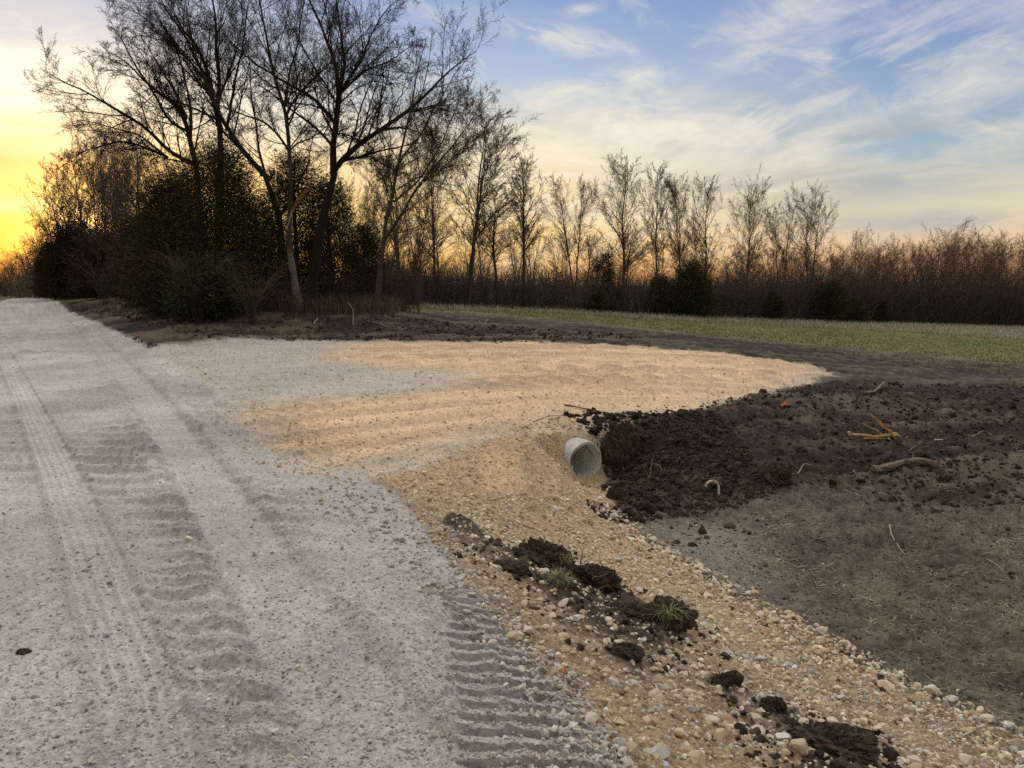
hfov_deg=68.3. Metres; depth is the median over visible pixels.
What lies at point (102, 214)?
bare tree
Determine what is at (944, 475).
spread clods
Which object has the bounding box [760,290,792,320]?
cedar tree
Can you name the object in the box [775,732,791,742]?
rock
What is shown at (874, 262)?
bare tree
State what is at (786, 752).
limestone rock
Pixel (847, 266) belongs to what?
bare tree
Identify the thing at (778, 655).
limestone rock
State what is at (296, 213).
cedar tree
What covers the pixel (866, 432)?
root litter
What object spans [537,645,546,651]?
limestone rock
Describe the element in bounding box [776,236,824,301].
bare tree
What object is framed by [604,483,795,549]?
ditch clods
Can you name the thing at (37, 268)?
roadside brush
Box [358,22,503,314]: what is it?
bare tree
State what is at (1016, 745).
rubble
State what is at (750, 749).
limestone rock
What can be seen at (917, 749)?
limestone rock
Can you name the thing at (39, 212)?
bare tree
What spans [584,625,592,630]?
limestone rock
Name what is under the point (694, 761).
limestone rock
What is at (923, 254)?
bare tree
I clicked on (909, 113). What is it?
sky
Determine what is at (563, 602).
limestone rock
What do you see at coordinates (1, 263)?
bare tree
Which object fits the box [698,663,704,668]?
limestone rock
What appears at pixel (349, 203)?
bare tree
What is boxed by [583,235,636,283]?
bare tree
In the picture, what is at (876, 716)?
limestone rock
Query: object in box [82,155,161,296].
bare tree
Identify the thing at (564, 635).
limestone rock
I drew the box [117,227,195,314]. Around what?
arching shrub
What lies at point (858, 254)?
bare tree
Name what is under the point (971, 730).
limestone rock
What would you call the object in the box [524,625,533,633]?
rock
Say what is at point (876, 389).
bent branch
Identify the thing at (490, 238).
bare tree
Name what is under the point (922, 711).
limestone rock
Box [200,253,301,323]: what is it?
arching shrub
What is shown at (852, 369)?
ground
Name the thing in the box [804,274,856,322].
cedar tree
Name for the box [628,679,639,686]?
limestone rock
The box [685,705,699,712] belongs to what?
limestone rock
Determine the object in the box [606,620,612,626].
limestone rock
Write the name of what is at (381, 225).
bare tree
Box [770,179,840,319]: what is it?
bare tree
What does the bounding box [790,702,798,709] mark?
limestone rock
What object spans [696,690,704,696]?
limestone rock
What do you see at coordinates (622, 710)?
limestone rock
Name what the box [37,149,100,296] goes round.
bare tree
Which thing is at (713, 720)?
limestone rock
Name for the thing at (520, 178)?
bare tree
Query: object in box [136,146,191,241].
bare tree
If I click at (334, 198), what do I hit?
bare tree
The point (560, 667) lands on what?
limestone rock
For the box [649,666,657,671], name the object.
limestone rock
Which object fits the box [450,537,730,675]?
dirt crumbs
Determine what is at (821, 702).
limestone rock
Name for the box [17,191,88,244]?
bare tree
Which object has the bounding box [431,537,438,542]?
limestone rock
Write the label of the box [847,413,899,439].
broken branch
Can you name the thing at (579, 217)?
bare tree
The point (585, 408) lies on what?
stick
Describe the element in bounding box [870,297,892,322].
cedar tree
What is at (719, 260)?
bare tree
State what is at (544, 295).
brush thicket
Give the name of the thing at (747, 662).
limestone rock
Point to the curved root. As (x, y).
(716, 482)
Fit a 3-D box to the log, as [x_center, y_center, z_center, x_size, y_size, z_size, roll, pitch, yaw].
[4.763,0.997,9.288,0.960,0.207,0.341,-2,8,-15]
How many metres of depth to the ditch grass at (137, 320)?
31.83 m
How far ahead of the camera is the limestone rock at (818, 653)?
5.09 m
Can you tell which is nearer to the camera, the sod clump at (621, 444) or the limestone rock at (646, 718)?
the limestone rock at (646, 718)
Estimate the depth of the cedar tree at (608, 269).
56.05 m
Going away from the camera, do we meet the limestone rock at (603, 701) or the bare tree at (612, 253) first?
the limestone rock at (603, 701)
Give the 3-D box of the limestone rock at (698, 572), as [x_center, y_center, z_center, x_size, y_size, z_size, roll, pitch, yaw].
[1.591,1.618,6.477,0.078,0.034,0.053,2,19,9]
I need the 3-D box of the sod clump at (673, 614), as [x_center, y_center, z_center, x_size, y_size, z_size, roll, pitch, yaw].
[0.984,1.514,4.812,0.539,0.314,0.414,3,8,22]
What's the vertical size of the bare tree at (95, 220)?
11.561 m
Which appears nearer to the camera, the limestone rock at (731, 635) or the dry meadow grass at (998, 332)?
the limestone rock at (731, 635)
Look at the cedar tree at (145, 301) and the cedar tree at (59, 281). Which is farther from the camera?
the cedar tree at (59, 281)
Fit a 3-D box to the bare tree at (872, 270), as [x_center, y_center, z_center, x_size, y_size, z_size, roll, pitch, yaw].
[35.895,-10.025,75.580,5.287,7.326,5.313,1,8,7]
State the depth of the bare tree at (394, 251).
50.12 m
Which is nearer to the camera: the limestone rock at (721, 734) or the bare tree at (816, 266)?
the limestone rock at (721, 734)
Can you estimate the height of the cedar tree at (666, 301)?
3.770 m
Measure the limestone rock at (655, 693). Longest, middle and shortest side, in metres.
0.080 x 0.070 x 0.064 m
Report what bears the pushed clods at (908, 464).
on the ground at (852, 369)
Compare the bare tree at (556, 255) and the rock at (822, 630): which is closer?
the rock at (822, 630)
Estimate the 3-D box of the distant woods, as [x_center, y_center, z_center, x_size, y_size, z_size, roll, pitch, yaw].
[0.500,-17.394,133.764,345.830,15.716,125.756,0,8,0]
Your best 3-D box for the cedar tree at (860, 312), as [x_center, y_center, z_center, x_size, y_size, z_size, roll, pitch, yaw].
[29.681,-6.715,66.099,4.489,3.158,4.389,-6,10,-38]
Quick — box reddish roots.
[716,398,780,413]
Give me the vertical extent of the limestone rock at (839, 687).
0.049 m
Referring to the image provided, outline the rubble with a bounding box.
[376,432,1023,767]
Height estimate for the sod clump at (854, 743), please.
0.282 m
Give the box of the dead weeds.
[244,287,407,314]
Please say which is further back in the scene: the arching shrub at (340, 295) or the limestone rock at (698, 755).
the arching shrub at (340, 295)
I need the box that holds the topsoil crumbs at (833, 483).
[606,382,1023,512]
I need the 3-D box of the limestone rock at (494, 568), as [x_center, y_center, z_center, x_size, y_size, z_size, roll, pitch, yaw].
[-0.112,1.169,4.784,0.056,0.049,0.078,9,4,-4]
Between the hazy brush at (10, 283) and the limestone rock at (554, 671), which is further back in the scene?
the hazy brush at (10, 283)
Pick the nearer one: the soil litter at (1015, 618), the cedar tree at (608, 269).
the soil litter at (1015, 618)
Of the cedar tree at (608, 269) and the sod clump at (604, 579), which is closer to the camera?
the sod clump at (604, 579)
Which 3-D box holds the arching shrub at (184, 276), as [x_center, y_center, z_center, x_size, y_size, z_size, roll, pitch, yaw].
[-11.211,-3.707,26.719,4.619,3.134,3.467,0,8,0]
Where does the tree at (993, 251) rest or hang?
on the ground at (852, 369)
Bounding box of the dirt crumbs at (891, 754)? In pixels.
[711,682,901,767]
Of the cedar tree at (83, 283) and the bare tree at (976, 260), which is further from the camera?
the bare tree at (976, 260)
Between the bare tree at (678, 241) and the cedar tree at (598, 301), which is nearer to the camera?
the cedar tree at (598, 301)
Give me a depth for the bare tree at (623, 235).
54.70 m
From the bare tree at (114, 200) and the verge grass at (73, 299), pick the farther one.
the verge grass at (73, 299)
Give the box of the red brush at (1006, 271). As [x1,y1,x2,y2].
[712,221,1023,324]
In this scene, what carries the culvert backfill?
on the ground at (852, 369)
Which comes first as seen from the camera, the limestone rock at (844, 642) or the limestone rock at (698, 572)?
the limestone rock at (844, 642)
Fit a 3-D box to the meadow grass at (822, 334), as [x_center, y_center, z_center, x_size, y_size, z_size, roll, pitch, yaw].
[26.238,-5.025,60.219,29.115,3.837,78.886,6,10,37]
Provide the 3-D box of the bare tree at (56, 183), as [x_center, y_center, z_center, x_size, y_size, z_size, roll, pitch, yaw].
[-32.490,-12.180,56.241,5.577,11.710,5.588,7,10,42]
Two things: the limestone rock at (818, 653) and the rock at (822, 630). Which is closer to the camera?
the limestone rock at (818, 653)
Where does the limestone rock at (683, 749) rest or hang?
on the ground at (852, 369)
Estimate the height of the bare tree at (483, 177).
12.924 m
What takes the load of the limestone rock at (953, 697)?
on the ground at (852, 369)
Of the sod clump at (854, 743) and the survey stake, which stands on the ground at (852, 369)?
the survey stake
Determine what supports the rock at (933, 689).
on the ground at (852, 369)
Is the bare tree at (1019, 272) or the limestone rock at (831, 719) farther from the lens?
the bare tree at (1019, 272)
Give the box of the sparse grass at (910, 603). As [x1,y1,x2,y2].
[756,495,1022,709]
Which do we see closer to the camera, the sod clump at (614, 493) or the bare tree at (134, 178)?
the sod clump at (614, 493)
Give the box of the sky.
[0,0,1023,285]
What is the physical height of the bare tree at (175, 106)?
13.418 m
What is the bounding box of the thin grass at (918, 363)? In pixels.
[599,327,1023,385]
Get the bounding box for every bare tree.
[0,251,32,290]
[0,260,20,292]
[3,244,37,293]
[9,179,85,259]
[12,234,42,286]
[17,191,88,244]
[21,214,68,262]
[22,0,239,253]
[25,147,111,296]
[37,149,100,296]
[48,171,110,296]
[62,114,159,247]
[63,121,149,297]
[63,188,119,297]
[73,128,171,230]
[80,171,152,273]
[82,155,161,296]
[83,146,140,289]
[96,158,163,255]
[108,0,261,254]
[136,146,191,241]
[142,0,349,293]
[175,0,384,311]
[177,0,506,307]
[307,179,354,264]
[317,174,367,264]
[349,186,411,286]
[355,146,422,278]
[355,181,384,261]
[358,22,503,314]
[370,229,413,270]
[371,169,449,305]
[381,110,472,303]
[396,213,437,267]
[413,224,462,281]
[432,79,542,306]
[439,211,491,278]
[461,224,506,281]
[467,185,533,305]
[485,216,537,283]
[498,151,557,306]
[502,216,550,286]
[538,228,589,296]
[540,172,601,303]
[568,233,617,292]
[577,147,658,312]
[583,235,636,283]
[609,224,659,283]
[632,236,678,280]
[637,160,679,275]
[652,242,700,290]
[657,170,694,286]
[664,229,718,278]
[674,172,730,313]
[710,247,759,286]
[717,164,790,317]
[721,235,782,302]
[753,246,802,289]
[757,202,800,297]
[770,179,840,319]
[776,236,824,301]
[798,252,831,304]
[813,237,867,282]
[825,253,869,293]
[826,248,871,297]
[828,223,896,300]
[848,244,890,297]
[850,250,896,291]
[857,233,912,304]
[861,254,903,296]
[865,240,917,309]
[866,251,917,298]
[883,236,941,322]
[900,240,958,298]
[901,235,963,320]
[917,216,985,320]
[918,240,983,303]
[919,241,967,306]
[937,227,998,324]
[952,237,997,304]
[957,242,1008,286]
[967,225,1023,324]
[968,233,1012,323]
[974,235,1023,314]
[975,253,1023,297]
[993,236,1023,324]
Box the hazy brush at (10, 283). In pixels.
[0,235,37,297]
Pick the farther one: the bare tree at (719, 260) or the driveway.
the bare tree at (719, 260)
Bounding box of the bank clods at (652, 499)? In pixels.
[587,408,773,524]
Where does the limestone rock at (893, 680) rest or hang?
on the ground at (852, 369)
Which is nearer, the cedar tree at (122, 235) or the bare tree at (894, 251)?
the cedar tree at (122, 235)
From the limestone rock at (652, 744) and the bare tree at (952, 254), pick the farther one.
the bare tree at (952, 254)
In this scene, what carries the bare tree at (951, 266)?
on the ground at (852, 369)
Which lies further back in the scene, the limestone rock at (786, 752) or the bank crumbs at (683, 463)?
the bank crumbs at (683, 463)
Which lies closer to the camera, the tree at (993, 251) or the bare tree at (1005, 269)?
the tree at (993, 251)
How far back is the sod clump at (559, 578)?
4.78 m
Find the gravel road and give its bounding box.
[0,293,617,767]
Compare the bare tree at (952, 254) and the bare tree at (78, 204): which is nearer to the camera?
the bare tree at (78, 204)
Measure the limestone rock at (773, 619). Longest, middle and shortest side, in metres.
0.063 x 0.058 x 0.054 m
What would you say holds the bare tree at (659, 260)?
on the ground at (852, 369)
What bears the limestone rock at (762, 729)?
on the ground at (852, 369)
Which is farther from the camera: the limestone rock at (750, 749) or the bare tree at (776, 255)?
the bare tree at (776, 255)
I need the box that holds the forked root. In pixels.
[644,458,669,477]
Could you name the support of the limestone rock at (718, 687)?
on the ground at (852, 369)
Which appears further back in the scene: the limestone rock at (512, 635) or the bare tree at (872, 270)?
the bare tree at (872, 270)
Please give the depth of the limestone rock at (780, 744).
3.53 m
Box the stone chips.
[573,503,863,653]
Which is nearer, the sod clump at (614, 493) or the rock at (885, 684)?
the rock at (885, 684)
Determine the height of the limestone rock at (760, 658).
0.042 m
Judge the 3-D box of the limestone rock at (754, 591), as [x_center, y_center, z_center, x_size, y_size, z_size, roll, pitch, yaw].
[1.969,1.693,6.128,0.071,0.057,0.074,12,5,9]
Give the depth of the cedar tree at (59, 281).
53.03 m
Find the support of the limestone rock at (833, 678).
on the ground at (852, 369)
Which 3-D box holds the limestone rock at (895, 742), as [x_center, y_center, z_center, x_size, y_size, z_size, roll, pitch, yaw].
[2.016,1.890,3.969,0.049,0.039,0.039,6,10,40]
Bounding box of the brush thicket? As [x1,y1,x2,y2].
[363,235,1023,326]
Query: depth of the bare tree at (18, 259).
101.84 m
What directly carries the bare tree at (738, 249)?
on the ground at (852, 369)
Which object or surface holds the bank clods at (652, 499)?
on the ground at (852, 369)
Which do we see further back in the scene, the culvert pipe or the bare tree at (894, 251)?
the bare tree at (894, 251)
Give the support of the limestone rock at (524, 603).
on the ground at (852, 369)
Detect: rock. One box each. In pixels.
[427,530,438,534]
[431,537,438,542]
[458,573,466,579]
[490,564,498,572]
[506,631,518,641]
[517,631,524,638]
[521,600,527,606]
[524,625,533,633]
[528,502,534,507]
[533,625,540,630]
[535,610,545,614]
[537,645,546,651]
[538,568,549,573]
[546,604,554,610]
[549,612,555,617]
[549,668,558,674]
[556,664,567,673]
[557,632,569,637]
[558,598,568,606]
[561,644,571,652]
[573,615,580,621]
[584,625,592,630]
[584,711,598,721]
[590,661,596,668]
[599,696,607,705]
[601,668,610,673]
[602,638,610,644]
[605,616,612,622]
[605,730,612,736]
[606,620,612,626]
[609,677,618,684]
[614,718,626,725]
[619,707,627,713]
[626,741,637,757]
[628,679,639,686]
[642,715,650,721]
[648,688,662,700]
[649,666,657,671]
[649,742,657,746]
[650,743,670,759]
[651,716,659,724]
[653,753,659,759]
[659,684,669,690]
[674,727,684,736]
[679,745,692,753]
[682,688,693,692]
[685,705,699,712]
[686,750,704,767]
[689,757,698,766]
[690,663,697,669]
[693,570,701,574]
[696,681,705,687]
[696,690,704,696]
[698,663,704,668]
[703,592,712,598]
[704,715,718,724]
[706,732,711,740]
[713,728,727,740]
[715,685,721,690]
[717,691,725,695]
[727,633,733,638]
[743,660,750,665]
[745,745,754,754]
[750,712,762,723]
[751,589,758,594]
[751,724,764,734]
[754,655,766,661]
[754,665,762,671]
[756,692,764,701]
[765,734,773,739]
[769,616,775,622]
[774,653,785,659]
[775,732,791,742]
[776,741,786,748]
[781,748,790,756]
[783,676,791,681]
[787,612,795,617]
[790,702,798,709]
[791,738,808,755]
[798,717,808,723]
[799,694,806,700]
[813,650,822,656]
[815,637,824,645]
[818,626,827,634]
[819,700,825,706]
[821,689,827,695]
[825,638,833,642]
[826,716,839,722]
[829,676,837,681]
[833,685,843,690]
[837,639,847,646]
[871,712,882,721]
[877,680,894,690]
[890,678,899,683]
[891,738,900,745]
[899,684,908,692]
[907,755,922,765]
[907,763,921,767]
[908,695,922,702]
[914,747,923,753]
[916,708,927,714]
[924,684,939,695]
[945,695,957,700]
[958,721,966,726]
[959,753,974,763]
[964,727,976,734]
[968,709,980,716]
[980,714,994,722]
[987,744,1000,752]
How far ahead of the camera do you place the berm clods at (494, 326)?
25.51 m
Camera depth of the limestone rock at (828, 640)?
5.29 m
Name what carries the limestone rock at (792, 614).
on the ground at (852, 369)
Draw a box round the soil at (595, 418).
[564,407,652,480]
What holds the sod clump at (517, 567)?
on the ground at (852, 369)
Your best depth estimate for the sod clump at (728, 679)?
4.07 m
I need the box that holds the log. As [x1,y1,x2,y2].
[869,457,940,473]
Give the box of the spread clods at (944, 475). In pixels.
[616,381,1023,502]
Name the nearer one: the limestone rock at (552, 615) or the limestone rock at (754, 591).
the limestone rock at (552, 615)
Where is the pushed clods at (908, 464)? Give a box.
[833,449,1023,513]
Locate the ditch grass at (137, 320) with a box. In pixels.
[87,303,188,332]
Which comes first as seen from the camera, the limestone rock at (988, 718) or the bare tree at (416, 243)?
the limestone rock at (988, 718)
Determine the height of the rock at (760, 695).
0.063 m
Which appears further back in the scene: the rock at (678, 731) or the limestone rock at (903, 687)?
the limestone rock at (903, 687)
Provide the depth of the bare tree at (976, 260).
81.64 m
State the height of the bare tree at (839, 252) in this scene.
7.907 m
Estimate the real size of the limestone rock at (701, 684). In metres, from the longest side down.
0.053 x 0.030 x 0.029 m
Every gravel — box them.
[281,477,636,767]
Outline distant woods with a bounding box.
[2,250,1023,306]
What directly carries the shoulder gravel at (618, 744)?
on the ground at (852, 369)
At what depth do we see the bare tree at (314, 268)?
28.48 m
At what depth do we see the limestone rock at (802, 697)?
4.27 m
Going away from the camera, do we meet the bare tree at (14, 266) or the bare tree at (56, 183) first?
the bare tree at (56, 183)
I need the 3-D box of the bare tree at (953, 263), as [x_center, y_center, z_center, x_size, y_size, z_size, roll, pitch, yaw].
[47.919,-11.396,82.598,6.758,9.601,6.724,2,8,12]
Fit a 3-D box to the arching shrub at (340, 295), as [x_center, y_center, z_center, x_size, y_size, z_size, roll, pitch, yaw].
[-6.306,-3.821,29.195,2.283,2.140,1.762,-3,8,-19]
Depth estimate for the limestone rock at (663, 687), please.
3.73 m
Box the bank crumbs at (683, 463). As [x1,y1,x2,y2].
[587,408,771,522]
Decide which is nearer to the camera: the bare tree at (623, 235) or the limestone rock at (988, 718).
the limestone rock at (988, 718)
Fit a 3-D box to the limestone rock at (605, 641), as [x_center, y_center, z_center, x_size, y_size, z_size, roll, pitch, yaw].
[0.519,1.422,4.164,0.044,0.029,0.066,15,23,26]
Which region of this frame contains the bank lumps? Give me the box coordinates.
[611,408,750,513]
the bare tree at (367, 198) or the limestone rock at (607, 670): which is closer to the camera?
the limestone rock at (607, 670)
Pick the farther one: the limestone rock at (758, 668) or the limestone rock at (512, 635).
the limestone rock at (758, 668)
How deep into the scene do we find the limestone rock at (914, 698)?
4.52 m
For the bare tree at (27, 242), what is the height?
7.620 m
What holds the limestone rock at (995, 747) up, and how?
on the ground at (852, 369)
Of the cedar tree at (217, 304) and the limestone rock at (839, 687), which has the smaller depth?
the limestone rock at (839, 687)
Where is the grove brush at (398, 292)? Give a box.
[135,246,443,318]
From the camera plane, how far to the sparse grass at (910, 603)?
5.98 m
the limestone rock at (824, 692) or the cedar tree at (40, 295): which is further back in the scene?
the cedar tree at (40, 295)
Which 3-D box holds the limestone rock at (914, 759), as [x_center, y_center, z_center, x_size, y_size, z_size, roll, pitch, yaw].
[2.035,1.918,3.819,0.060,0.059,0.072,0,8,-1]
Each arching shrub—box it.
[55,248,117,305]
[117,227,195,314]
[124,238,253,321]
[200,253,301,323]
[253,276,322,316]
[316,258,370,311]
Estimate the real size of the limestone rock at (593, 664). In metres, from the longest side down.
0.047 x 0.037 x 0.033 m
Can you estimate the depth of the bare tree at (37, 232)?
65.80 m
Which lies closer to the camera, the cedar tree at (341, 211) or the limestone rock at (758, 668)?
the limestone rock at (758, 668)
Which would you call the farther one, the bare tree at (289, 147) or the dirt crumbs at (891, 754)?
the bare tree at (289, 147)
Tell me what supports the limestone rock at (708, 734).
on the ground at (852, 369)
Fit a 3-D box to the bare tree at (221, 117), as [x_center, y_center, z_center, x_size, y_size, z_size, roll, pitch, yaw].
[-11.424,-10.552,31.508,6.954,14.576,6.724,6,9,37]
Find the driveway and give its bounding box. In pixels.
[150,336,836,511]
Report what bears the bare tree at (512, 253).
on the ground at (852, 369)
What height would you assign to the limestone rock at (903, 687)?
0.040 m
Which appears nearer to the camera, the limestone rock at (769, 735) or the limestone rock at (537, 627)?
the limestone rock at (769, 735)
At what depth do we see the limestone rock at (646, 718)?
3.35 m
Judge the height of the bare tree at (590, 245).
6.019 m
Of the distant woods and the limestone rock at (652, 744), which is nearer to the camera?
the limestone rock at (652, 744)
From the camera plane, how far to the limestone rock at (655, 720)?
3.32 m
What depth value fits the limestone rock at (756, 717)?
3.76 m
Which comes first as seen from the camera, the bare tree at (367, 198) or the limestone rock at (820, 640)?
the limestone rock at (820, 640)
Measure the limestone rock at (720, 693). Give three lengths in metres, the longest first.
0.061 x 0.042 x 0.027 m
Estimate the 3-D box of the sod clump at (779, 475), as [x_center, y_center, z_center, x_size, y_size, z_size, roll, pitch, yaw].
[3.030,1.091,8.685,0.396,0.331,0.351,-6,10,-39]
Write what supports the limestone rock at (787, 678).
on the ground at (852, 369)
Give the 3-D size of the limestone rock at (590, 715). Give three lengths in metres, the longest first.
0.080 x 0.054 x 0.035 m
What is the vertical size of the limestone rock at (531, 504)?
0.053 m
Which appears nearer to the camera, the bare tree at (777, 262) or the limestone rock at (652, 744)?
the limestone rock at (652, 744)
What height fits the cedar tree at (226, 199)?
8.070 m
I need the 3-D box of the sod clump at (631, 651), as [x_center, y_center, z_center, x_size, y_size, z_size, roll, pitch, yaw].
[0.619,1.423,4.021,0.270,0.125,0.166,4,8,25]
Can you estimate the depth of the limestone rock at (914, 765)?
3.77 m
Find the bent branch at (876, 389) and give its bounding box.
[864,382,884,393]
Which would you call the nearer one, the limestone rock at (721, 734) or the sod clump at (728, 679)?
the limestone rock at (721, 734)
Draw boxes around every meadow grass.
[406,306,1023,363]
[420,301,1023,339]
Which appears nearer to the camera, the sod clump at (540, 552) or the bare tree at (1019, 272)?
the sod clump at (540, 552)
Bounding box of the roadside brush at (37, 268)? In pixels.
[6,225,118,297]
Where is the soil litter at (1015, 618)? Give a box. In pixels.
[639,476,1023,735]
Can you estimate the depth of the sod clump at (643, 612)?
4.71 m
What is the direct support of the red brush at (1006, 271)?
on the ground at (852, 369)
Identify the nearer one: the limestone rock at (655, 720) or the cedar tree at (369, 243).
the limestone rock at (655, 720)
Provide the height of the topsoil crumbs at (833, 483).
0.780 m
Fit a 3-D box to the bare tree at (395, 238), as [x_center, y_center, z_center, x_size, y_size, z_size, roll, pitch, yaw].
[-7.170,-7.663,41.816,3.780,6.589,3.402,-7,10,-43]
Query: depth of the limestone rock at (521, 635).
3.89 m
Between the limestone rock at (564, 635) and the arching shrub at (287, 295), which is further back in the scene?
the arching shrub at (287, 295)
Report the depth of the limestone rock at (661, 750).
3.03 m
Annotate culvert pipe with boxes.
[564,438,601,478]
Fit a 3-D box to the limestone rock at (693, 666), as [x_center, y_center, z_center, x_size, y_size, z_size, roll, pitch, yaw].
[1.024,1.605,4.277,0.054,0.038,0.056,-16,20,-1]
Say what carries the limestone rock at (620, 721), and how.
on the ground at (852, 369)
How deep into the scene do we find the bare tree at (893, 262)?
79.01 m
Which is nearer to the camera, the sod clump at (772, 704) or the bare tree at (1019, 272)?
the sod clump at (772, 704)
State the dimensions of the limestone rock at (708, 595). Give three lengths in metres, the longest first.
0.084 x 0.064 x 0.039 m
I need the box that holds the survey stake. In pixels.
[562,666,566,678]
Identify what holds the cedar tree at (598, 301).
on the ground at (852, 369)
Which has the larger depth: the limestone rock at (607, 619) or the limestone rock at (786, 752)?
the limestone rock at (607, 619)
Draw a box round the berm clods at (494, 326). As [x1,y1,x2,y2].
[69,301,650,346]
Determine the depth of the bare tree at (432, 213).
45.43 m
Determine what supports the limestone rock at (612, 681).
on the ground at (852, 369)
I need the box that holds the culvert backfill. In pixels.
[502,416,622,493]
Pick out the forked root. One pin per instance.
(649, 476)
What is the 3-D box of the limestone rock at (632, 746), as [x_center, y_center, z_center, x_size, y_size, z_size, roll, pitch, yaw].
[0.470,1.453,2.994,0.072,0.066,0.078,-17,16,0]
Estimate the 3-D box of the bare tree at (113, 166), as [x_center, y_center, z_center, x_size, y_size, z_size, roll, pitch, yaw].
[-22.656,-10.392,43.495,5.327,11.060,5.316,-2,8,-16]
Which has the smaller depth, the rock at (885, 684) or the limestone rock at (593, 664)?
the limestone rock at (593, 664)
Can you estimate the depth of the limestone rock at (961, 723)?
4.29 m
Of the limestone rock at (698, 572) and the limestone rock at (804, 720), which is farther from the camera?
the limestone rock at (698, 572)
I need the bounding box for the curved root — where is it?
[705,480,721,494]
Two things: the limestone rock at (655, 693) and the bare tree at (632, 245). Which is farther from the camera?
the bare tree at (632, 245)
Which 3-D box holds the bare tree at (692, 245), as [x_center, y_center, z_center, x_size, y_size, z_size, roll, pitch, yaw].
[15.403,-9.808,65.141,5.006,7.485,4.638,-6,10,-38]
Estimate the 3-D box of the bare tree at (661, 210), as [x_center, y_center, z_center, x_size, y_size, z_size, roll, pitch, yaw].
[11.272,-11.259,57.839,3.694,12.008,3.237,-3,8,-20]
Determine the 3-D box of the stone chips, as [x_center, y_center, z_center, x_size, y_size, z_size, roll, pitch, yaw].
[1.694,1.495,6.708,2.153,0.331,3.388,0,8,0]
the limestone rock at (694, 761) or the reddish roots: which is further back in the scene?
the reddish roots
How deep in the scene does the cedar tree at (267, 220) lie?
30.52 m
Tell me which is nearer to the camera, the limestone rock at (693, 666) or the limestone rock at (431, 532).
the limestone rock at (693, 666)
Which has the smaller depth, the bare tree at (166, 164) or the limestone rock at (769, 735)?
the limestone rock at (769, 735)
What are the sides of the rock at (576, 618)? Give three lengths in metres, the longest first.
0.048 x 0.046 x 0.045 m
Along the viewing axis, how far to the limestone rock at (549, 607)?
4.44 m
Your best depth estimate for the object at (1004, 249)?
83.66 m
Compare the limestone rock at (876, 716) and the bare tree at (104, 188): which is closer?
the limestone rock at (876, 716)
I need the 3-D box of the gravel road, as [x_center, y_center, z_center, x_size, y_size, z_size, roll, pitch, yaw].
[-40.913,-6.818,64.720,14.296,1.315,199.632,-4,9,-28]
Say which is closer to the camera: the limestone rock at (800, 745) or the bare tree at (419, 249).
the limestone rock at (800, 745)
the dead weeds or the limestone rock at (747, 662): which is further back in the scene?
the dead weeds
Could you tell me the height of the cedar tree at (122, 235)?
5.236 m
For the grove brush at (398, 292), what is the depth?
31.66 m
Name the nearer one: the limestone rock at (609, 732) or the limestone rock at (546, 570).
the limestone rock at (609, 732)
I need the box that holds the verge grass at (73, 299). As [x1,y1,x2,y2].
[53,296,95,301]
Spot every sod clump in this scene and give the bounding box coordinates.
[5,647,31,654]
[487,548,532,576]
[512,532,577,574]
[538,565,582,595]
[568,547,623,593]
[600,420,640,469]
[602,638,647,662]
[605,486,625,499]
[609,599,655,621]
[639,595,701,632]
[710,668,743,687]
[756,464,793,489]
[758,695,788,715]
[778,719,881,765]
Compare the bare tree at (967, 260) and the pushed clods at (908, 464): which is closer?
the pushed clods at (908, 464)
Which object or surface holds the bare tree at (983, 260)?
on the ground at (852, 369)
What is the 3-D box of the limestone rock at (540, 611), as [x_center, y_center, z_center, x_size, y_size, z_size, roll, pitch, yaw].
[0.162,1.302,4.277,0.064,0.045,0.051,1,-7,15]
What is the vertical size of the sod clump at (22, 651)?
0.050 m
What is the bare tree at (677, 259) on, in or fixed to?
on the ground at (852, 369)
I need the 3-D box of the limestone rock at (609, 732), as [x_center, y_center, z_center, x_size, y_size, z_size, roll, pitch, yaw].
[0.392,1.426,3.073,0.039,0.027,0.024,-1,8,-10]
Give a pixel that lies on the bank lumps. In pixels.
(647, 506)
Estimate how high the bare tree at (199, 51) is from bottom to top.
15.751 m
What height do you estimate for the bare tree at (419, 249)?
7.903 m
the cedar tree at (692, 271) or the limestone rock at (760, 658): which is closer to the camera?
the limestone rock at (760, 658)
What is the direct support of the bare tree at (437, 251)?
on the ground at (852, 369)
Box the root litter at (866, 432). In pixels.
[640,385,1023,495]
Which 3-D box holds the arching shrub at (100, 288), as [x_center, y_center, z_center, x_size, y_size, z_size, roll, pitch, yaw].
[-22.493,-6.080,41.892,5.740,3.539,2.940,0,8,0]
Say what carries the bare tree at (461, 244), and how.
on the ground at (852, 369)
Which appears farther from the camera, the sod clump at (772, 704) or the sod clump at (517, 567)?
the sod clump at (517, 567)
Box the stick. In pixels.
[564,404,627,418]
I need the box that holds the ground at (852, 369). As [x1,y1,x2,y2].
[0,285,1023,767]
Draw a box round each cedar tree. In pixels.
[14,204,103,299]
[23,241,67,297]
[45,222,130,299]
[94,208,167,306]
[102,152,221,314]
[110,113,306,314]
[148,242,264,321]
[209,178,319,308]
[247,135,349,302]
[285,161,375,301]
[335,218,398,298]
[584,250,627,310]
[586,289,612,313]
[640,273,684,316]
[663,251,727,318]
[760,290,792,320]
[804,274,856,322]
[827,293,876,322]
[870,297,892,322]

